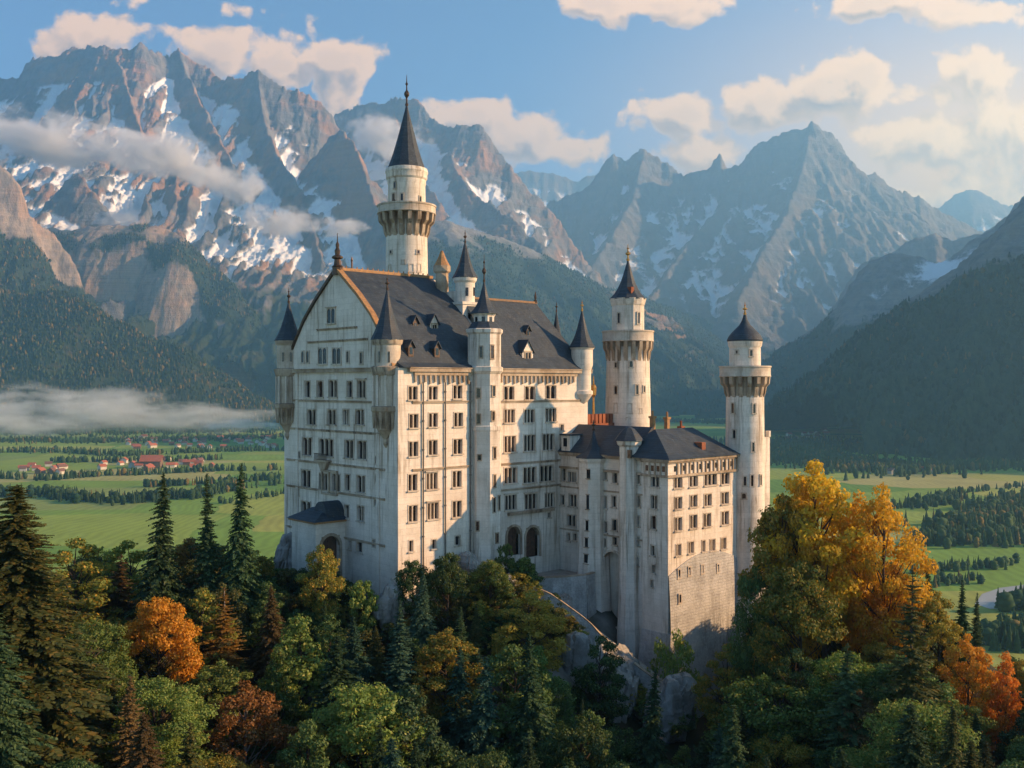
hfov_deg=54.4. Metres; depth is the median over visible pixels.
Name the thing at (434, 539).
window
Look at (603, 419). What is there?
gatehouse
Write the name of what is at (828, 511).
broadleaf tree
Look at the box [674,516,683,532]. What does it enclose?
window
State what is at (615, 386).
window
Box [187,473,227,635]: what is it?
spruce tree
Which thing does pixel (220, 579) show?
broadleaf tree
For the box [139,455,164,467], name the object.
house
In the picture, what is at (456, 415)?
window
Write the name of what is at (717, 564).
window
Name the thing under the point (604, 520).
window
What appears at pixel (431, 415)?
window
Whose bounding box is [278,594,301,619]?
shrub
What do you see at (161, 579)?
spruce tree
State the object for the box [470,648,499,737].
spruce tree
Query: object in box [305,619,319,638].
shrub
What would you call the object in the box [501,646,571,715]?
broadleaf tree
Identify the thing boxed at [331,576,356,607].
shrub
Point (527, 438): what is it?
window
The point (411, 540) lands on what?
window
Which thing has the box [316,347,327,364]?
window
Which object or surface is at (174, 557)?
broadleaf tree
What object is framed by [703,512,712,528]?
window
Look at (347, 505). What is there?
window
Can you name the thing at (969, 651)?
broadleaf tree
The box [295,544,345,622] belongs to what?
broadleaf tree
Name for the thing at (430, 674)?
shrub
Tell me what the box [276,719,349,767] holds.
broadleaf tree
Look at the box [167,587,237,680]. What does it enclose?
broadleaf tree
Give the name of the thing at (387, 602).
rock outcrop
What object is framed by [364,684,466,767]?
broadleaf tree
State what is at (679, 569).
window
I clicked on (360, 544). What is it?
window
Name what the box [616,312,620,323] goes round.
window
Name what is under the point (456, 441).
window
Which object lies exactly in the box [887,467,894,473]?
house
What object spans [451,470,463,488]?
window
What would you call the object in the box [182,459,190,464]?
house
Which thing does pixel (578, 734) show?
broadleaf tree
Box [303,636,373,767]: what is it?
spruce tree
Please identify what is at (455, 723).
spruce tree
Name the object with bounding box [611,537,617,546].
window
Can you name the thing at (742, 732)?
spruce tree
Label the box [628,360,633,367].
window
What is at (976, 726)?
spruce tree
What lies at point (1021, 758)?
broadleaf tree
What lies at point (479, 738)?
spruce tree
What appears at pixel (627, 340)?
castle tower
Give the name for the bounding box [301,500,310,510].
window
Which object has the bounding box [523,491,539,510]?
window
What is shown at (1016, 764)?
broadleaf tree
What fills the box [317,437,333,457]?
window
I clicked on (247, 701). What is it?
broadleaf tree
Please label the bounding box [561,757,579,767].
broadleaf tree
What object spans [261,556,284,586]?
shrub
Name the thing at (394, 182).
window
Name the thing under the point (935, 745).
broadleaf tree
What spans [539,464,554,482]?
window
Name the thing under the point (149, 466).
house
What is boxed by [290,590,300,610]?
shrub
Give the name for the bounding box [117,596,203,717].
broadleaf tree
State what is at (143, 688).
spruce tree
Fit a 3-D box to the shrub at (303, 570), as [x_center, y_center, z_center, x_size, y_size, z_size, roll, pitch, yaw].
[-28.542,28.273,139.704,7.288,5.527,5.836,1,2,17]
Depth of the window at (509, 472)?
149.35 m
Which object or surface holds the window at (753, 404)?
in the castle tower at (744, 375)
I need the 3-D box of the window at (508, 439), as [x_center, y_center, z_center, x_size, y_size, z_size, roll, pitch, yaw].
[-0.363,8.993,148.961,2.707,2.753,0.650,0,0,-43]
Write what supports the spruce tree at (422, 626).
on the ground
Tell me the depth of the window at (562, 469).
155.49 m
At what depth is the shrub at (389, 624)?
129.29 m
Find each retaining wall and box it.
[491,579,685,741]
[516,572,595,618]
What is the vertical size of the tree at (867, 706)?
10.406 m
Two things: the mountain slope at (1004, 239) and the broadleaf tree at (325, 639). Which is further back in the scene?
the mountain slope at (1004, 239)
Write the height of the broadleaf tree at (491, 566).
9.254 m
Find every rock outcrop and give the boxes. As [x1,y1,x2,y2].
[273,532,291,569]
[373,578,403,630]
[455,551,479,575]
[498,573,517,587]
[558,593,572,607]
[560,631,602,692]
[594,640,640,723]
[642,671,696,744]
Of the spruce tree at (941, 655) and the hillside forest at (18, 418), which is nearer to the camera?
the spruce tree at (941, 655)
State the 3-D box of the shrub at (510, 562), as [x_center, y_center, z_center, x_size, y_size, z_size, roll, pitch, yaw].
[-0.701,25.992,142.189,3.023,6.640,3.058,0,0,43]
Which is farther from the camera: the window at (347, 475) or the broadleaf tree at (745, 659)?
the window at (347, 475)
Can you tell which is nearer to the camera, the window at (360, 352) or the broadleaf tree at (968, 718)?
the broadleaf tree at (968, 718)
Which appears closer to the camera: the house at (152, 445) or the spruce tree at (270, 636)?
the spruce tree at (270, 636)
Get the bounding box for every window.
[299,468,310,488]
[300,350,304,363]
[300,436,311,456]
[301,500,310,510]
[303,380,310,397]
[305,350,309,363]
[305,408,316,425]
[315,380,323,397]
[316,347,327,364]
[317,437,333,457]
[317,472,327,492]
[325,306,335,324]
[325,408,336,425]
[327,379,337,397]
[330,347,341,364]
[330,473,340,492]
[341,408,349,425]
[343,439,353,459]
[343,473,350,491]
[344,503,349,519]
[345,350,349,363]
[345,380,352,397]
[346,540,351,550]
[354,408,364,425]
[354,542,362,554]
[355,378,366,398]
[355,440,366,460]
[355,474,365,494]
[355,504,364,522]
[359,351,363,364]
[393,181,396,188]
[399,192,404,200]
[407,385,419,400]
[407,473,418,492]
[407,504,419,523]
[408,263,414,272]
[408,413,419,428]
[408,440,419,457]
[408,539,414,553]
[425,470,439,490]
[426,500,440,520]
[427,385,439,400]
[427,439,439,456]
[428,412,439,427]
[431,538,437,550]
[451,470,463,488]
[451,499,463,518]
[452,384,463,399]
[452,438,463,455]
[453,412,464,427]
[454,535,461,546]
[503,385,515,400]
[503,408,516,423]
[503,435,517,453]
[503,466,518,484]
[504,492,518,511]
[522,466,537,484]
[523,408,535,423]
[523,434,536,452]
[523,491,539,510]
[524,385,536,399]
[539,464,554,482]
[542,433,555,451]
[544,491,555,507]
[545,384,557,399]
[545,407,557,422]
[559,423,565,431]
[559,494,564,506]
[560,468,566,481]
[565,513,576,527]
[565,532,570,542]
[566,471,576,483]
[567,493,577,507]
[571,532,577,541]
[603,495,607,509]
[603,520,607,533]
[610,495,616,508]
[610,518,617,531]
[611,473,617,484]
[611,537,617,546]
[613,361,618,368]
[613,385,618,394]
[613,403,617,413]
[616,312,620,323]
[626,403,632,413]
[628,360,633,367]
[635,384,639,394]
[636,311,640,324]
[636,471,640,484]
[636,495,640,507]
[649,477,659,488]
[649,494,657,510]
[649,514,656,530]
[649,544,655,557]
[650,564,655,574]
[673,477,683,489]
[674,496,683,510]
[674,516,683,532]
[675,543,682,557]
[677,568,681,579]
[678,593,681,604]
[687,540,695,554]
[687,566,691,576]
[688,475,699,488]
[689,494,698,508]
[689,513,698,529]
[701,539,706,553]
[703,473,718,486]
[703,493,713,507]
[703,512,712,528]
[709,538,716,552]
[716,563,719,573]
[720,472,730,485]
[720,536,727,550]
[721,491,730,505]
[721,510,730,526]
[730,402,735,413]
[731,429,736,438]
[740,492,746,499]
[742,475,747,486]
[748,349,753,356]
[749,474,754,486]
[750,441,755,452]
[751,403,756,413]
[759,474,762,486]
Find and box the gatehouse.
[588,375,613,425]
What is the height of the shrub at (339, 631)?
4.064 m
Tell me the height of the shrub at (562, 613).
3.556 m
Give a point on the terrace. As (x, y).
(559, 572)
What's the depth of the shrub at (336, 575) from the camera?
138.70 m
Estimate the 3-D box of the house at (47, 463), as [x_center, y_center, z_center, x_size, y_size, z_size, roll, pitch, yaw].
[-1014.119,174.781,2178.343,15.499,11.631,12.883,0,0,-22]
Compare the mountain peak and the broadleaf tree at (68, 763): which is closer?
the broadleaf tree at (68, 763)
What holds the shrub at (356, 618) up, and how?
on the ground
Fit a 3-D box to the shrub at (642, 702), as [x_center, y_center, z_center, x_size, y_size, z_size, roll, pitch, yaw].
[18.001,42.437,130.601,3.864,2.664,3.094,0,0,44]
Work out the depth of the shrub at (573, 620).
136.63 m
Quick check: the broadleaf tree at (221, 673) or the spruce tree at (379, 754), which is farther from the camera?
the broadleaf tree at (221, 673)
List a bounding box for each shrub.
[252,573,276,605]
[258,579,287,611]
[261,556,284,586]
[265,575,277,588]
[274,591,295,612]
[277,568,301,594]
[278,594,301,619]
[281,566,319,600]
[283,608,318,633]
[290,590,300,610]
[295,569,347,600]
[297,580,334,617]
[297,602,312,619]
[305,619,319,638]
[308,599,341,622]
[320,580,358,619]
[326,627,346,657]
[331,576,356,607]
[335,618,347,630]
[337,605,354,623]
[339,628,384,664]
[348,580,378,632]
[350,613,361,626]
[362,630,386,653]
[380,622,394,642]
[386,627,414,653]
[403,614,414,626]
[410,636,437,674]
[421,660,450,685]
[428,612,442,625]
[436,589,473,625]
[442,621,456,630]
[449,569,492,610]
[453,630,471,643]
[466,587,498,618]
[467,600,493,629]
[468,641,484,663]
[471,621,499,654]
[484,610,507,632]
[493,579,520,608]
[494,543,517,574]
[501,604,525,630]
[502,578,537,613]
[506,561,544,581]
[506,572,534,598]
[518,557,535,583]
[520,580,543,598]
[541,607,559,618]
[542,607,571,638]
[547,593,562,606]
[549,609,572,626]
[552,627,569,639]
[563,616,578,628]
[568,623,585,631]
[633,698,645,716]
[636,685,647,704]
[645,628,702,726]
[668,713,690,734]
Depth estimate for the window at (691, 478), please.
143.32 m
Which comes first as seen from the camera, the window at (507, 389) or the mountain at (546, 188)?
the window at (507, 389)
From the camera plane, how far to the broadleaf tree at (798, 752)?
105.45 m
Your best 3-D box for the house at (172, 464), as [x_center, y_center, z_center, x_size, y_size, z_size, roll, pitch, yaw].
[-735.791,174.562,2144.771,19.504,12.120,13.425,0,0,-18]
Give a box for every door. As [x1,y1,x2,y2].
[506,524,521,556]
[524,525,540,556]
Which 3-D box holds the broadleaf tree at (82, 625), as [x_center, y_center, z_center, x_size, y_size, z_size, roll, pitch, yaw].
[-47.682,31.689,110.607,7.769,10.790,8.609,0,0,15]
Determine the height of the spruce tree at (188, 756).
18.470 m
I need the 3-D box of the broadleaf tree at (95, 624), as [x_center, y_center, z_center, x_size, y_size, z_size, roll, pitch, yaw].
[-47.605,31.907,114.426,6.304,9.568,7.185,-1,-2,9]
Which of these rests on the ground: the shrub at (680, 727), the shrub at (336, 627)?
the shrub at (336, 627)
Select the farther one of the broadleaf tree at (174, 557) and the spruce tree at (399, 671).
the broadleaf tree at (174, 557)
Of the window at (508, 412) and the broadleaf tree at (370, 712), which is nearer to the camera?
the broadleaf tree at (370, 712)
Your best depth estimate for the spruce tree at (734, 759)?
99.81 m
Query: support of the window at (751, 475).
in the castle tower at (744, 375)
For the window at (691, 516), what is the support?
in the castle wing
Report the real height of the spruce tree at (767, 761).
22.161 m
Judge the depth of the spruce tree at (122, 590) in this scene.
131.43 m
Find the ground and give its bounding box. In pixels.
[0,415,1023,767]
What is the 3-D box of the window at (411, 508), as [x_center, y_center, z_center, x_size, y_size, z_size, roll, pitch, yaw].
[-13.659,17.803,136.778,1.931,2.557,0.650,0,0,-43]
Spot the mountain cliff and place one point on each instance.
(167, 297)
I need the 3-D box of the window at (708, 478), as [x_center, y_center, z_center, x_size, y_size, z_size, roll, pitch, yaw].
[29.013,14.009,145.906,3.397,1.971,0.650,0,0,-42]
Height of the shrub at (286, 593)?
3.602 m
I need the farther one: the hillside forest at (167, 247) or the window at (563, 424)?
the hillside forest at (167, 247)
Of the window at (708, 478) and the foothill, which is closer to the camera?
the window at (708, 478)
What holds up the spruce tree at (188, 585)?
on the ground
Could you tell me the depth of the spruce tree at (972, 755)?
86.80 m
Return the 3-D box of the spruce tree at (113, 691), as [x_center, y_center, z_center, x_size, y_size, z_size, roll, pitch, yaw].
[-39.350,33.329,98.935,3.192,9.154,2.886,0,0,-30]
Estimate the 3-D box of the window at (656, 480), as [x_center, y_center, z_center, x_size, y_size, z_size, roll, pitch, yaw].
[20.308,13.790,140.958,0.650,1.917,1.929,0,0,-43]
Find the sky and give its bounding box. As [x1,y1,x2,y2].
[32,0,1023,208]
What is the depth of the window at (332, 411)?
147.43 m
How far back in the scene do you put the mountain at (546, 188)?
18870.86 m
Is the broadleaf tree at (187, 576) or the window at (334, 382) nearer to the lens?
the broadleaf tree at (187, 576)
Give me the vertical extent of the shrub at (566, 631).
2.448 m
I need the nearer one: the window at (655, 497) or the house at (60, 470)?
the window at (655, 497)
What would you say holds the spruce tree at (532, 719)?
on the ground
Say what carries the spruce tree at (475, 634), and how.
on the ground
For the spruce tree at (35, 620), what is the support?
on the ground
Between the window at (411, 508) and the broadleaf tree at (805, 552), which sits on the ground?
the broadleaf tree at (805, 552)
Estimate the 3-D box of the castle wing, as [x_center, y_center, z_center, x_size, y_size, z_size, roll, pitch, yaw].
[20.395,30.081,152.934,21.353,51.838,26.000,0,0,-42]
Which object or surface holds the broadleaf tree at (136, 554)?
on the ground
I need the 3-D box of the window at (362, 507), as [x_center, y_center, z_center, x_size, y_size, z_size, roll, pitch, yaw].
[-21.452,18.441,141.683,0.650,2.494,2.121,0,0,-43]
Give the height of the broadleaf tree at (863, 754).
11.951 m
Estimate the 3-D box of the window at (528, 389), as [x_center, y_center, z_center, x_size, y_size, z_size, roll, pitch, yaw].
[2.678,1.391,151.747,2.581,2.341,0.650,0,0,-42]
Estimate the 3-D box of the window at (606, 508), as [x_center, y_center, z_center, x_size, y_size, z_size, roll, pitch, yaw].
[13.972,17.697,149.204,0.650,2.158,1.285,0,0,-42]
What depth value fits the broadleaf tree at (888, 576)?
140.83 m
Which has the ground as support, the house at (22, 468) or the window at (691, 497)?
the house at (22, 468)
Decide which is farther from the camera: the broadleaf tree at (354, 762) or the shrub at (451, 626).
the shrub at (451, 626)
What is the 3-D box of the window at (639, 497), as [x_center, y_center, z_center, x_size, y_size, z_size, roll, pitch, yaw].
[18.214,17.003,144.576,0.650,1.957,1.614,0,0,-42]
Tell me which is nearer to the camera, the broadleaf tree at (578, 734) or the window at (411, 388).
the broadleaf tree at (578, 734)
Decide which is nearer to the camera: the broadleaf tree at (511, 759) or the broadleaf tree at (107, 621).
the broadleaf tree at (511, 759)
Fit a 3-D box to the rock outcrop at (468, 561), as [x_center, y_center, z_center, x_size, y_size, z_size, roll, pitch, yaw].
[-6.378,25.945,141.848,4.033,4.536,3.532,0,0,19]
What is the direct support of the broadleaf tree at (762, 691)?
on the ground
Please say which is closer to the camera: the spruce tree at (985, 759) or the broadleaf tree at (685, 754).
the spruce tree at (985, 759)
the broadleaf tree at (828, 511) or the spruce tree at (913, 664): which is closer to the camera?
the spruce tree at (913, 664)
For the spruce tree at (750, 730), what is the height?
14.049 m
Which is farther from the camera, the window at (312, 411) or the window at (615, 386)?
the window at (615, 386)
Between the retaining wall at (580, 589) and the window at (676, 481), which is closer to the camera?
the window at (676, 481)
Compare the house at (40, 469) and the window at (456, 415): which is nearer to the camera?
the window at (456, 415)
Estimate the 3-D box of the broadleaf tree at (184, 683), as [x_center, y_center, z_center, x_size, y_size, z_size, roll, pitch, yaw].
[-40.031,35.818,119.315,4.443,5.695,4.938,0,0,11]
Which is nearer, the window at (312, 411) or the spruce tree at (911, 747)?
the spruce tree at (911, 747)
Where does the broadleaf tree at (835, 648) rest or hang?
on the ground
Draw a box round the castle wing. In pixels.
[558,411,739,717]
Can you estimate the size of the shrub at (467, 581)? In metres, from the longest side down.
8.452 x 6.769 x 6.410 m
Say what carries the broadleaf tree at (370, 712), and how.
on the ground
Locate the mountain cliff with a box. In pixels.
[0,166,276,400]
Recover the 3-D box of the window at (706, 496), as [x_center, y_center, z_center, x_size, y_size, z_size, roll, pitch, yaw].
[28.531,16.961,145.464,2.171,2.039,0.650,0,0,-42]
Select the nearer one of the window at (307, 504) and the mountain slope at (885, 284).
the window at (307, 504)
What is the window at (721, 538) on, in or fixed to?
in the castle wing
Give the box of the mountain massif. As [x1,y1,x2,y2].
[0,42,717,413]
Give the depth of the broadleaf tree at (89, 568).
126.49 m
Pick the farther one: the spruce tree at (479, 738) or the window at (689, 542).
the window at (689, 542)
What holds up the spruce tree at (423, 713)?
on the ground
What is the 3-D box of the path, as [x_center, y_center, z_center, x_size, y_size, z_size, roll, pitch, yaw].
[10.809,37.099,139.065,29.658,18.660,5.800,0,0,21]
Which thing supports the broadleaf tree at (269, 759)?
on the ground
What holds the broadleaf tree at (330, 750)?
on the ground
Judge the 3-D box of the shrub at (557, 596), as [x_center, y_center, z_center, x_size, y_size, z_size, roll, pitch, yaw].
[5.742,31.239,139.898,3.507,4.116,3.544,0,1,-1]
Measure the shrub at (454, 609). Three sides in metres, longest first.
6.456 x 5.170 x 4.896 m
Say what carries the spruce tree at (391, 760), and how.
on the ground
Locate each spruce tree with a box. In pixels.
[0,484,124,767]
[0,613,57,767]
[66,571,83,613]
[68,623,100,724]
[91,554,138,622]
[101,674,122,758]
[101,675,155,767]
[114,621,134,682]
[120,472,187,662]
[122,712,166,767]
[141,673,154,725]
[167,674,201,754]
[173,722,206,767]
[182,563,192,600]
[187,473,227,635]
[193,587,257,697]
[218,463,264,636]
[231,659,255,714]
[235,761,245,767]
[248,585,285,686]
[283,601,292,623]
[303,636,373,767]
[313,601,332,657]
[341,616,382,707]
[366,626,389,683]
[367,722,387,767]
[380,600,426,729]
[382,738,403,767]
[391,629,428,691]
[407,572,438,658]
[407,742,425,767]
[416,686,432,767]
[433,647,473,767]
[447,607,474,690]
[460,657,509,767]
[468,604,485,656]
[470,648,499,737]
[503,631,560,767]
[515,739,542,767]
[579,700,588,745]
[628,668,671,767]
[707,722,725,767]
[712,705,748,767]
[737,709,754,767]
[744,711,758,765]
[762,756,770,767]
[788,651,815,681]
[810,642,874,767]
[812,578,840,678]
[832,748,854,767]
[871,569,953,753]
[876,703,939,767]
[919,557,940,678]
[928,707,967,767]
[936,643,952,683]
[938,706,964,766]
[948,580,974,696]
[960,740,982,767]
[970,593,984,687]
[970,713,994,765]
[977,741,996,767]
[1011,669,1022,722]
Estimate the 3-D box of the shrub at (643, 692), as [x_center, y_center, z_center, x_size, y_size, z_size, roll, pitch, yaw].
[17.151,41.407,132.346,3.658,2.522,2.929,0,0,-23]
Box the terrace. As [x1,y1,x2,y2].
[534,569,577,575]
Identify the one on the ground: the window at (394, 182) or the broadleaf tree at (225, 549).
the broadleaf tree at (225, 549)
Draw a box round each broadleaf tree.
[49,536,124,637]
[49,757,101,767]
[61,554,125,607]
[61,617,138,707]
[61,711,107,767]
[64,619,108,679]
[83,573,114,597]
[85,540,152,616]
[92,620,125,675]
[97,675,219,767]
[100,620,116,645]
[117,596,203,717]
[123,621,179,677]
[140,596,203,665]
[156,665,195,689]
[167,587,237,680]
[170,537,199,592]
[170,538,199,590]
[172,559,218,610]
[178,582,250,649]
[183,545,231,590]
[187,658,261,751]
[192,751,254,767]
[197,679,298,767]
[216,574,261,595]
[234,723,286,764]
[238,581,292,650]
[248,550,275,576]
[248,647,308,766]
[255,613,327,729]
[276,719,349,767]
[284,721,348,767]
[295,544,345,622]
[301,613,362,692]
[310,681,426,767]
[348,690,398,767]
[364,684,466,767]
[394,559,436,617]
[411,626,484,730]
[425,552,469,628]
[428,748,456,767]
[454,751,511,767]
[459,745,517,767]
[468,559,513,608]
[468,644,560,767]
[482,645,522,702]
[487,589,570,681]
[489,610,522,644]
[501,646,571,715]
[507,672,577,752]
[534,737,560,767]
[540,714,622,767]
[561,709,613,767]
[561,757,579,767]
[568,634,630,733]
[590,726,640,767]
[609,760,635,767]
[672,745,692,767]
[690,643,762,734]
[701,674,831,767]
[719,647,783,710]
[726,564,791,708]
[736,492,828,701]
[743,732,814,767]
[747,560,848,684]
[756,458,874,676]
[761,479,836,679]
[765,648,826,743]
[801,650,881,726]
[809,633,855,675]
[811,746,838,767]
[822,489,899,662]
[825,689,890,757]
[828,482,938,653]
[830,744,886,767]
[831,606,872,661]
[831,698,981,767]
[853,641,901,680]
[856,654,963,728]
[861,565,924,661]
[863,559,921,618]
[894,730,978,765]
[913,590,967,685]
[934,633,999,726]
[938,699,999,745]
[950,660,993,709]
[981,651,1023,750]
[991,758,1023,767]
[993,711,1023,763]
[1000,655,1021,674]
[1003,743,1023,766]
[1004,735,1023,764]
[1004,750,1023,764]
[1009,659,1023,691]
[1012,691,1023,743]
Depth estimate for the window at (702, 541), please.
144.79 m
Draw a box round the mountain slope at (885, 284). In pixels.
[694,196,1023,426]
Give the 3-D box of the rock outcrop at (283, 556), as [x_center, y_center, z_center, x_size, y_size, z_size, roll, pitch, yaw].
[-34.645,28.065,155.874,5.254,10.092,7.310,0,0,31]
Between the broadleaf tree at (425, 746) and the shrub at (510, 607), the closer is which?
the broadleaf tree at (425, 746)
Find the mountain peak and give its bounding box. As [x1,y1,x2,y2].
[546,121,982,361]
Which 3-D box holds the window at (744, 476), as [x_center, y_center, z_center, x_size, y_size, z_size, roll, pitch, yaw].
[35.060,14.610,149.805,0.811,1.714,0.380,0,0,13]
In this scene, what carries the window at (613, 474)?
in the castle wing
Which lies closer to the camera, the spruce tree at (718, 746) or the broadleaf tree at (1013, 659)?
the spruce tree at (718, 746)
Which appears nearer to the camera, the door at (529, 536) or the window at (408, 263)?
the door at (529, 536)
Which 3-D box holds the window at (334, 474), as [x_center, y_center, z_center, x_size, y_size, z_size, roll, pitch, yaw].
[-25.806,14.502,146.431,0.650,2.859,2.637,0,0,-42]
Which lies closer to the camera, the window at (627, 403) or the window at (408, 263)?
the window at (408, 263)
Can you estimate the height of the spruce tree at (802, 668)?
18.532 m
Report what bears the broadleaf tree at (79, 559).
on the ground
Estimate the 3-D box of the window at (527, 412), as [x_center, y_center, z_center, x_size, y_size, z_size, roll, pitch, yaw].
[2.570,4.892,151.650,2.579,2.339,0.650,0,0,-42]
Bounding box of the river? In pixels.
[975,585,1022,608]
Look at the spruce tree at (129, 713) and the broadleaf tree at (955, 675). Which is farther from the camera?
the broadleaf tree at (955, 675)
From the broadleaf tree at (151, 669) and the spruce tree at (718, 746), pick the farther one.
the broadleaf tree at (151, 669)
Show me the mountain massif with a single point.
(260, 190)
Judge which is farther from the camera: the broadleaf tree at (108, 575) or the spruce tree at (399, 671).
the broadleaf tree at (108, 575)
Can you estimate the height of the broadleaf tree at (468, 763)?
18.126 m
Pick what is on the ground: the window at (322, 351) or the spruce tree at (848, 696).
the spruce tree at (848, 696)
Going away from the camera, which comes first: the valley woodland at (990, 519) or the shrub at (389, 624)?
the shrub at (389, 624)
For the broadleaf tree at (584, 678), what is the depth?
125.06 m
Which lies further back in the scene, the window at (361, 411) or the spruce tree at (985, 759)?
the window at (361, 411)
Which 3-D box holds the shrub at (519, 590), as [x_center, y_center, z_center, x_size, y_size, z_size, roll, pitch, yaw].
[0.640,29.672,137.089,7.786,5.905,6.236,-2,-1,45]
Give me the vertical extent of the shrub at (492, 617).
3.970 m
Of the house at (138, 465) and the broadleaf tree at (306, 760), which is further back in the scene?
the house at (138, 465)
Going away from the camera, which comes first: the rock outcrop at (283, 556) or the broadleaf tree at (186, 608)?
the broadleaf tree at (186, 608)
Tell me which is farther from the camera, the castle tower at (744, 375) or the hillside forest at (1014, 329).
the hillside forest at (1014, 329)
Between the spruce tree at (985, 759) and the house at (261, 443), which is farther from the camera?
the house at (261, 443)
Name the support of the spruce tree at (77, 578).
on the ground
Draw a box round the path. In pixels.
[601,632,695,728]
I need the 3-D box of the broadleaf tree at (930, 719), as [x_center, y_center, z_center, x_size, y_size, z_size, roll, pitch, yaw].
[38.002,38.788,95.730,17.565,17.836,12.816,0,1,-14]
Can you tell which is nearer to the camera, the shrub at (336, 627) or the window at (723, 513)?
the shrub at (336, 627)
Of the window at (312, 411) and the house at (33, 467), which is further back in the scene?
the house at (33, 467)
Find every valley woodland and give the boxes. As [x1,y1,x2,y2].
[0,416,1023,485]
[0,478,1023,653]
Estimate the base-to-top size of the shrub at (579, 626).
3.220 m
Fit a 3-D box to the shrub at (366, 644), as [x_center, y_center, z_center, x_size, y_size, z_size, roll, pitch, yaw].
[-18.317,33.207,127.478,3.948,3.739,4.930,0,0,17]
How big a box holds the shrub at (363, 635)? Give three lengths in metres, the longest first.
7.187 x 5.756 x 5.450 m
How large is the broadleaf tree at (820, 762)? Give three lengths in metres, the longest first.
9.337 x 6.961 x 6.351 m
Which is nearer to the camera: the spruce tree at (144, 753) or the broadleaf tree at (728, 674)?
the spruce tree at (144, 753)
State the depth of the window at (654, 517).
141.40 m
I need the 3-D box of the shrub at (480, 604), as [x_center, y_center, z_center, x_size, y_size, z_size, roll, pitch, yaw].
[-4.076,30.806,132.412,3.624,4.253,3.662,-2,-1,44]
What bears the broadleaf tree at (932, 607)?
on the ground
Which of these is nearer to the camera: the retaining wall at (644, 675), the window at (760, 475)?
the retaining wall at (644, 675)
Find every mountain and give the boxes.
[517,170,594,205]
[939,190,1012,232]
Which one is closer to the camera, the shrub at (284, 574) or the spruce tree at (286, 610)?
the spruce tree at (286, 610)
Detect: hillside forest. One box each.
[0,223,275,401]
[0,287,279,429]
[270,234,728,415]
[695,299,905,417]
[765,252,1023,460]
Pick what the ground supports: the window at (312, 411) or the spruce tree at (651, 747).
the spruce tree at (651, 747)
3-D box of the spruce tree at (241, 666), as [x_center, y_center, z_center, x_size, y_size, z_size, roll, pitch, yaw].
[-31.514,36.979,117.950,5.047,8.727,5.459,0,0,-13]
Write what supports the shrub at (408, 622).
on the ground
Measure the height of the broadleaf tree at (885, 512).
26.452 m
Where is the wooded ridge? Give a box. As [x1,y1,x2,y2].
[0,291,275,431]
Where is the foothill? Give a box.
[272,220,728,415]
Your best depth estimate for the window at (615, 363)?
164.95 m
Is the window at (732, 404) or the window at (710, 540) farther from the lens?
the window at (732, 404)
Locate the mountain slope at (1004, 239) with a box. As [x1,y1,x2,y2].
[764,198,1023,461]
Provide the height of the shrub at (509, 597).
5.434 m
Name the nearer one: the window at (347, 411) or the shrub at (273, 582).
the shrub at (273, 582)
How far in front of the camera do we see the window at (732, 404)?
150.74 m
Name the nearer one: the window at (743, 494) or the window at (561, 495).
the window at (743, 494)
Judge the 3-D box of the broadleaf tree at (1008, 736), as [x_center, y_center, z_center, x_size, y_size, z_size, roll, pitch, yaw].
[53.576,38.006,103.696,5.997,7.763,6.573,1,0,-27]
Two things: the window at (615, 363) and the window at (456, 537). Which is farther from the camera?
the window at (615, 363)
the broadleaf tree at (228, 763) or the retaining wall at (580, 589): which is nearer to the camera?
the broadleaf tree at (228, 763)
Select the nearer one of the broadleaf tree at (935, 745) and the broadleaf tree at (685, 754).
the broadleaf tree at (935, 745)
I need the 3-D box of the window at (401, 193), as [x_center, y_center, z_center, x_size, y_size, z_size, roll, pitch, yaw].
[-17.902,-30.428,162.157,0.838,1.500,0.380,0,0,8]
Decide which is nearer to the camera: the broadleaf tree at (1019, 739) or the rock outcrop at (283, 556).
the broadleaf tree at (1019, 739)
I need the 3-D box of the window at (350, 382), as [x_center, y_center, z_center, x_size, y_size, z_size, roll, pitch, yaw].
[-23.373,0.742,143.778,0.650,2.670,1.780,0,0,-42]
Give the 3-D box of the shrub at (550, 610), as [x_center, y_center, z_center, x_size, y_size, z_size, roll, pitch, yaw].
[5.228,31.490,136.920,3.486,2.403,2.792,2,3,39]
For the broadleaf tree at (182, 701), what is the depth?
96.81 m
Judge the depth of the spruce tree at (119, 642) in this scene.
118.02 m
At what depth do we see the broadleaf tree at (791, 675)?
116.16 m
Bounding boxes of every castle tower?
[377,75,435,367]
[602,247,653,426]
[719,304,771,641]
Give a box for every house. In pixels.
[19,466,26,470]
[31,465,40,470]
[34,467,46,473]
[44,461,52,466]
[46,467,55,473]
[55,468,66,473]
[56,464,66,468]
[97,463,106,469]
[116,461,124,464]
[120,457,128,462]
[128,461,134,467]
[133,444,140,448]
[134,462,143,468]
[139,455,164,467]
[143,464,154,470]
[147,443,157,447]
[166,462,174,467]
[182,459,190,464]
[194,460,203,465]
[258,441,264,445]
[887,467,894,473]
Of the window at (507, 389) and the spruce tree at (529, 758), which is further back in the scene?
the window at (507, 389)

